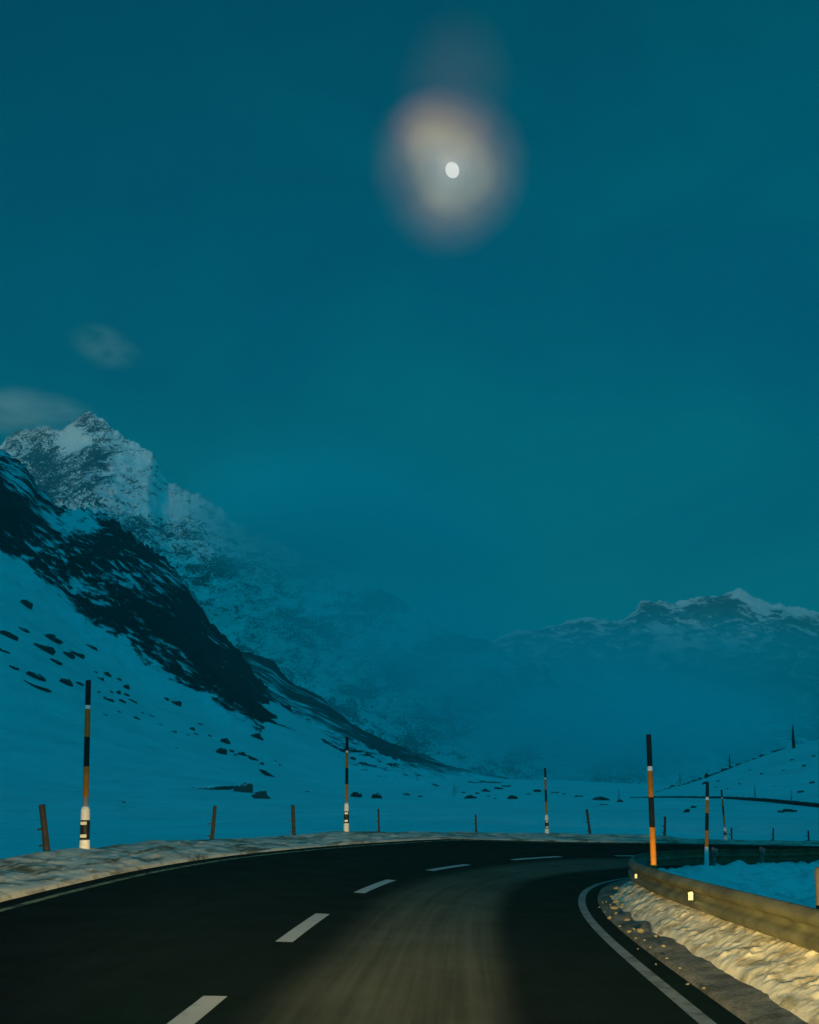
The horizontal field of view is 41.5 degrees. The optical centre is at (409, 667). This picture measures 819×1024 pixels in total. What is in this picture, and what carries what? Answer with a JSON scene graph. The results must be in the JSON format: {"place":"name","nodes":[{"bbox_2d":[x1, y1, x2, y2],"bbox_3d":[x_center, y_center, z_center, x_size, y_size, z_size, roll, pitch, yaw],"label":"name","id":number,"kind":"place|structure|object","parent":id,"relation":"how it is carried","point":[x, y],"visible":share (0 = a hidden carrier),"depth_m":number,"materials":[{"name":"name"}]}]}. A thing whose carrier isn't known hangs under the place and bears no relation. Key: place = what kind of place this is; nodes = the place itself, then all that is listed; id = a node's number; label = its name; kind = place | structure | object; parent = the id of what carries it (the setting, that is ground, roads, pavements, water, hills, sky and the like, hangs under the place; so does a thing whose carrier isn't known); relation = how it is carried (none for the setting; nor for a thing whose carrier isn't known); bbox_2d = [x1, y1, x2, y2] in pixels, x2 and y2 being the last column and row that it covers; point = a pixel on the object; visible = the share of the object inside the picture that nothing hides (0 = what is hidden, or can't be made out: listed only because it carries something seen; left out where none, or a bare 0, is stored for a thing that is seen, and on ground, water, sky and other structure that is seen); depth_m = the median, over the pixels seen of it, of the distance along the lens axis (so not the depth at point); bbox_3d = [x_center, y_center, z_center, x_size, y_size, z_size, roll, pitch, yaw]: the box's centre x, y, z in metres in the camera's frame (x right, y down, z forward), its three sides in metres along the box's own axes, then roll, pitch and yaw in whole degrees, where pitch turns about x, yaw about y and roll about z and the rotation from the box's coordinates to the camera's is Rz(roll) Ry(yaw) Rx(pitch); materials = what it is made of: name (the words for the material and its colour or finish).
{"place":"outdoors","nodes":[
{"label":"outdoors","id":0,"kind":"place"},
{"bbox_2d":[0,449,452,796],"bbox_3d":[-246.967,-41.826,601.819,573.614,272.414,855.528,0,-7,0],"label":"mountain","id":1,"kind":"structure","parent":0,"point":[104,582],"depth_m":475.33,"materials":[{"name":"black stone"}]},
{"bbox_2d":[0,411,734,785],"bbox_3d":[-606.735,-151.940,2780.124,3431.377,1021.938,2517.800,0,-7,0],"label":"mountain","id":2,"kind":"structure","parent":0,"point":[388,667],"depth_m":2316.57,"materials":[{"name":"white snow"}]},
{"bbox_2d":[239,650,507,778],"bbox_3d":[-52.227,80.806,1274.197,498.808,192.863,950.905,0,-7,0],"label":"mountain","id":3,"kind":"structure","parent":0,"point":[321,712],"depth_m":1042.58,"materials":[{"name":"white snow"}]},
{"bbox_2d":[0,839,818,1023],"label":"road","id":4,"kind":"structure","parent":0,"point":[491,932],"depth_m":10.42,"materials":[{"name":"black asphalt"}]},
{"bbox_2d":[167,996,226,1023],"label":"lane marking","id":5,"kind":"object","parent":4,"relation":"on","point":[197,1010],"visible":1,"depth_m":7.07,"materials":[{"name":"paint"}]},
{"bbox_2d":[276,913,328,941],"bbox_3d":[-1.136,2.821,11.756,0.178,0.007,2.592,0,-7,4],"label":"lane marking","id":6,"kind":"object","parent":4,"relation":"on","point":[295,933],"visible":1,"depth_m":11.54,"materials":[{"name":"paint"}]},
{"bbox_2d":[354,880,395,892],"bbox_3d":[-0.538,3.507,17.307,0.190,0.021,2.790,-1,-7,9],"label":"lane marking","id":7,"kind":"object","parent":4,"relation":"on","point":[371,887],"visible":1,"depth_m":17.13,"materials":[{"name":"paint"}]},
{"bbox_2d":[0,840,814,911],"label":"road edge line","id":8,"kind":"object","parent":4,"relation":"on","point":[45,898],"visible":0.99,"depth_m":18.13,"materials":[{"name":"paint"}]},
{"bbox_2d":[429,864,467,870],"bbox_3d":[0.844,4.290,23.130,0.206,0.061,2.971,-2,-7,18],"label":"lane marking","id":9,"kind":"object","parent":4,"relation":"on","point":[435,869],"visible":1,"depth_m":23.05,"materials":[{"name":"paint"}]},
{"bbox_2d":[510,856,559,859],"bbox_3d":[3.374,5.064,28.627,0.215,0.069,3.042,-4,-8,31],"label":"lane marking","id":10,"kind":"object","parent":4,"relation":"on","point":[534,858],"visible":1,"depth_m":28.47,"materials":[{"name":"paint"}]},
{"bbox_2d":[578,877,716,1023],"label":"road edge line","id":11,"kind":"object","parent":4,"relation":"on","point":[687,1007],"visible":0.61,"depth_m":9.16,"materials":[{"name":"paint"}]},
{"bbox_2d":[0,568,818,906],"bbox_3d":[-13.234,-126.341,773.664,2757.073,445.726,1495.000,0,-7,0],"label":"ground","id":12,"kind":"structure","parent":0,"point":[150,770],"depth_m":191.32,"materials":[{"name":"white snow"}]},
{"bbox_2d":[0,647,10,653],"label":"boulder","id":13,"kind":"object","parent":12,"relation":"on","point":[3,650],"visible":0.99,"depth_m":313.81,"materials":[{"name":"black stone"}]},
{"bbox_2d":[0,630,17,640],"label":"boulder","id":14,"kind":"object","parent":12,"relation":"on","point":[9,634],"visible":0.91,"depth_m":339.38,"materials":[{"name":"black stone"}]},
{"bbox_2d":[9,665,18,669],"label":"boulder","id":15,"kind":"object","parent":12,"relation":"on","point":[14,667],"visible":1,"depth_m":296.28,"materials":[{"name":"grey stone"}]},
{"bbox_2d":[18,627,29,632],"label":"boulder","id":16,"kind":"object","parent":12,"relation":"on","point":[24,629],"visible":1,"depth_m":362.92,"materials":[{"name":"black stone"}]},
{"bbox_2d":[20,599,32,608],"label":"boulder","id":17,"kind":"object","parent":12,"relation":"on","point":[28,603],"visible":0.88,"depth_m":405.77,"materials":[{"name":"black stone"}]},
{"bbox_2d":[26,671,45,680],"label":"boulder","id":18,"kind":"object","parent":12,"relation":"on","point":[36,675],"visible":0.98,"depth_m":295.67,"materials":[{"name":"grey stone"}]},
{"bbox_2d":[23,679,50,691],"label":"boulder","id":19,"kind":"object","parent":12,"relation":"on","point":[39,685],"visible":1,"depth_m":287.09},
{"bbox_2d":[33,642,55,654],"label":"boulder","id":20,"kind":"object","parent":12,"relation":"on","point":[47,647],"visible":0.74,"depth_m":349.13,"materials":[{"name":"black stone"}]},
{"bbox_2d":[43,633,62,643],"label":"boulder","id":21,"kind":"object","parent":12,"relation":"on","point":[52,637],"visible":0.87,"depth_m":376.92,"materials":[{"name":"black stone"}]},
{"bbox_2d":[49,658,62,664],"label":"boulder","id":22,"kind":"object","parent":12,"relation":"on","point":[56,661],"visible":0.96,"depth_m":338.57,"materials":[{"name":"grey stone"}]},
{"bbox_2d":[59,678,72,686],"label":"boulder","id":23,"kind":"object","parent":12,"relation":"on","point":[67,681],"visible":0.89,"depth_m":307.43,"materials":[{"name":"grey stone"}]},
{"bbox_2d":[63,651,74,658],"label":"boulder","id":24,"kind":"object","parent":12,"relation":"on","point":[70,654],"visible":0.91,"depth_m":367.62,"materials":[{"name":"grey stone"}]},
{"bbox_2d":[69,650,84,658],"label":"boulder","id":25,"kind":"object","parent":12,"relation":"on","point":[79,654],"visible":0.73,"depth_m":378.66,"materials":[{"name":"black stone"}]},
{"bbox_2d":[86,644,97,650],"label":"boulder","id":26,"kind":"object","parent":12,"relation":"on","point":[92,646],"visible":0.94,"depth_m":407.35,"materials":[{"name":"black stone"}]},
{"bbox_2d":[103,697,113,702],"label":"boulder","id":27,"kind":"object","parent":12,"relation":"on","point":[109,699],"visible":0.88,"depth_m":314.58,"materials":[{"name":"grey stone"}]},
{"bbox_2d":[171,699,181,705],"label":"boulder","id":28,"kind":"object","parent":12,"relation":"on","point":[177,702],"visible":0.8,"depth_m":387.16,"materials":[{"name":"grey stone"}]},
{"bbox_2d":[191,784,234,789],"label":"boulder","id":29,"kind":"object","parent":12,"relation":"on","point":[218,787],"visible":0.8,"depth_m":180.08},
{"bbox_2d":[216,747,226,754],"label":"boulder","id":30,"kind":"object","parent":12,"relation":"on","point":[220,750],"visible":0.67,"depth_m":287.81,"materials":[{"name":"grey stone"}]},
{"bbox_2d":[220,737,230,743],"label":"boulder","id":31,"kind":"object","parent":12,"relation":"on","point":[225,740],"visible":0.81,"depth_m":328.82,"materials":[{"name":"grey stone"}]},
{"bbox_2d":[233,782,252,792],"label":"boulder","id":32,"kind":"object","parent":12,"relation":"on","point":[246,787],"visible":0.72,"depth_m":177.31,"materials":[{"name":"grey stone"}]},
{"bbox_2d":[248,755,257,760],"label":"boulder","id":33,"kind":"object","parent":12,"relation":"on","point":[251,757],"visible":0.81,"depth_m":290.99,"materials":[{"name":"grey stone"}]},
{"bbox_2d":[250,733,263,740],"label":"boulder","id":34,"kind":"object","parent":12,"relation":"on","point":[257,735],"visible":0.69,"depth_m":380.16,"materials":[{"name":"grey stone"}]},
{"bbox_2d":[251,790,270,798],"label":"boulder","id":35,"kind":"object","parent":12,"relation":"on","point":[261,794],"visible":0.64,"depth_m":158.17,"materials":[{"name":"grey stone"}]},
{"bbox_2d":[259,769,274,776],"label":"boulder","id":36,"kind":"object","parent":12,"relation":"on","point":[266,772],"visible":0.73,"depth_m":249.75,"materials":[{"name":"grey stone"}]},
{"bbox_2d":[350,791,361,796],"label":"boulder","id":37,"kind":"object","parent":12,"relation":"on","point":[356,794],"visible":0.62,"depth_m":189.56,"materials":[{"name":"grey stone"}]},
{"bbox_2d":[371,792,381,797],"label":"boulder","id":38,"kind":"object","parent":12,"relation":"on","point":[376,795],"visible":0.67,"depth_m":188.73,"materials":[{"name":"grey stone"}]},
{"bbox_2d":[0,831,818,901],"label":"snow bank","id":39,"kind":"structure","parent":12,"relation":"on","point":[28,874],"depth_m":20.84,"materials":[{"name":"white snow"}]},
{"bbox_2d":[37,804,50,850],"bbox_3d":[-5.977,2.868,17.659,0.175,1.241,0.113,-8,-7,-1],"label":"fence post","id":40,"kind":"object","parent":39,"relation":"on","point":[44,829],"visible":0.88,"depth_m":17.66,"materials":[{"name":"brown wood"}]},
{"bbox_2d":[79,680,90,848],"bbox_3d":[-5.618,1.914,18.762,0.203,3.397,0.203,-1,-7,0],"label":"snow pole","id":41,"kind":"object","parent":39,"relation":"on","point":[84,842],"visible":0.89,"depth_m":18.72,"materials":[{"name":"black paint"}]},
{"bbox_2d":[207,805,216,838],"bbox_3d":[-4.482,3.765,24.388,0.157,1.272,0.100,4,-7,1],"label":"fence post","id":42,"kind":"object","parent":39,"relation":"on","point":[212,833],"visible":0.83,"depth_m":24.39,"materials":[{"name":"brown wood"}]},
{"bbox_2d":[289,805,295,834],"bbox_3d":[-3.060,4.249,28.265,0.166,1.279,0.102,-3,-7,0],"label":"fence post","id":43,"kind":"object","parent":39,"relation":"on","point":[293,831],"visible":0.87,"depth_m":28.26,"materials":[{"name":"brown wood"}]},
{"bbox_2d":[343,737,348,831],"bbox_3d":[-1.763,3.470,30.303,0.175,3.031,0.175,0,-7,0],"label":"snow pole","id":44,"kind":"object","parent":39,"relation":"on","point":[346,817],"visible":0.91,"depth_m":30.25,"materials":[{"name":"black paint"}]},
{"bbox_2d":[376,809,379,830],"bbox_3d":[-0.943,4.843,32.256,0.128,1.211,0.068,-2,-7,0],"label":"fence post","id":45,"kind":"object","parent":39,"relation":"on","point":[378,821],"visible":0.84,"depth_m":32.27,"materials":[{"name":"brown wood"}]},
{"bbox_2d":[473,814,476,831],"bbox_3d":[2.219,5.520,36.395,0.138,1.101,0.074,-2,-7,0],"label":"fence post","id":46,"kind":"object","parent":39,"relation":"on","point":[475,823],"visible":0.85,"depth_m":36.40,"materials":[{"name":"brown wood"}]},
{"bbox_2d":[544,768,548,833],"bbox_3d":[4.864,4.957,38.420,0.167,2.722,0.167,-1,-7,0],"label":"snow pole","id":47,"kind":"object","parent":39,"relation":"on","point":[546,815],"visible":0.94,"depth_m":38.38,"materials":[{"name":"black paint"}]},
{"bbox_2d":[585,809,590,833],"bbox_3d":[6.691,6.008,40.384,0.163,1.380,0.096,-7,-7,-1],"label":"fence post","id":48,"kind":"object","parent":39,"relation":"on","point":[588,823],"visible":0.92,"depth_m":40.38,"materials":[{"name":"brown wood"}]},
{"bbox_2d":[662,816,665,835],"bbox_3d":[9.982,6.466,42.357,0.166,1.216,0.103,3,-7,0],"label":"fence post","id":49,"kind":"object","parent":39,"relation":"on","point":[664,831],"visible":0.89,"depth_m":42.34,"materials":[{"name":"brown wood"}]},
{"bbox_2d":[721,790,727,839],"bbox_3d":[12.486,6.053,42.868,0.155,2.364,0.155,-3,-7,0],"label":"snow pole","id":50,"kind":"object","parent":39,"relation":"on","point":[725,832],"visible":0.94,"depth_m":42.84,"materials":[{"name":"black paint"}]},
{"bbox_2d":[464,794,476,798],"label":"boulder","id":51,"kind":"object","parent":12,"relation":"on","point":[470,796],"visible":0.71,"depth_m":198.81,"materials":[{"name":"grey stone"}]},
{"bbox_2d":[479,779,501,782],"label":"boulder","id":52,"kind":"object","parent":12,"relation":"on","point":[486,781],"visible":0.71,"depth_m":455.99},
{"bbox_2d":[507,795,517,798],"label":"boulder","id":53,"kind":"object","parent":12,"relation":"on","point":[512,797],"visible":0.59,"depth_m":193.68,"materials":[{"name":"grey stone"}]},
{"bbox_2d":[592,796,609,799],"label":"boulder","id":54,"kind":"object","parent":12,"relation":"on","point":[600,798],"visible":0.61,"depth_m":195.59,"materials":[{"name":"grey stone"}]},
{"bbox_2d":[630,796,818,807],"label":"stone wall","id":55,"kind":"structure","parent":12,"relation":"on","point":[808,804],"depth_m":143.42,"materials":[{"name":"black stone"}]},
{"bbox_2d":[658,860,818,907],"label":"snow bank","id":56,"kind":"structure","parent":12,"relation":"on","point":[782,881],"depth_m":24.87,"materials":[{"name":"white snow"}]},
{"bbox_2d":[704,782,708,865],"bbox_3d":[7.319,4.218,26.588,0.124,2.772,0.121,3,-7,0],"label":"snow pole","id":57,"kind":"object","parent":56,"relation":"on","point":[706,856],"visible":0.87,"depth_m":26.59,"materials":[{"name":"black paint"}]},
{"bbox_2d":[783,808,796,811],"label":"boulder","id":58,"kind":"object","parent":12,"relation":"on","point":[788,810],"visible":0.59,"depth_m":105.89,"materials":[{"name":"grey stone"}]},
{"bbox_2d":[787,725,798,748],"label":"dead tree","id":59,"kind":"object","parent":12,"relation":"on","point":[793,740],"visible":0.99,"depth_m":246.19,"materials":[{"name":"brown wood"}]},
{"bbox_2d":[0,0,818,641],"label":"sky","id":60,"kind":"structure","parent":0,"point":[572,373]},
{"bbox_2d":[445,162,458,177],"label":"moon","id":61,"kind":"object","parent":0,"point":[452,169],"visible":1,"depth_m":21267.54,"materials":[{"name":"white"}]},
{"bbox_2d":[489,588,818,763],"bbox_3d":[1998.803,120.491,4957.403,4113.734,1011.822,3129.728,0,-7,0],"label":"mountain","id":62,"kind":"structure","parent":0,"point":[734,674],"depth_m":4415.93,"materials":[{"name":"white snow"}]},
{"bbox_2d":[598,878,808,1023],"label":"road shoulder","id":63,"kind":"object","parent":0,"point":[746,1003],"visible":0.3,"depth_m":8.54},
{"bbox_2d":[610,906,618,909],"bbox_3d":[2.536,2.978,13.346,0.113,0.047,0.108,3,-8,-26],"label":"snow lump","id":64,"kind":"object","parent":63,"relation":"on","point":[614,907],"visible":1,"depth_m":13.32,"materials":[{"name":"white snow"}]},
{"bbox_2d":[637,928,644,933],"bbox_3d":[2.349,2.687,11.004,0.079,0.054,0.075,-5,-9,36],"label":"snow lump","id":65,"kind":"object","parent":63,"relation":"on","point":[641,930],"visible":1,"depth_m":10.98,"materials":[{"name":"white snow"}]},
{"bbox_2d":[611,881,818,1023],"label":"snow pile","id":66,"kind":"object","parent":63,"relation":"on","point":[782,974],"visible":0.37,"depth_m":8.84,"materials":[{"name":"white snow"}]},
{"bbox_2d":[814,867,818,908],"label":"marker post","id":67,"kind":"object","parent":66,"relation":"on","point":[816,872],"visible":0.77,"depth_m":8.14,"materials":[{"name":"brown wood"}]},
{"bbox_2d":[628,847,818,952],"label":"guardrail","id":68,"kind":"object","parent":63,"relation":"on","point":[793,923],"visible":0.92,"depth_m":10.75,"materials":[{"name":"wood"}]},
{"bbox_2d":[646,734,656,868],"bbox_3d":[3.430,2.218,15.267,0.086,2.534,0.084,-1,-7,0],"label":"snow pole","id":69,"kind":"object","parent":68,"relation":"attached to","point":[651,805],"visible":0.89,"depth_m":15.27,"materials":[{"name":"black paint"}]}
]}

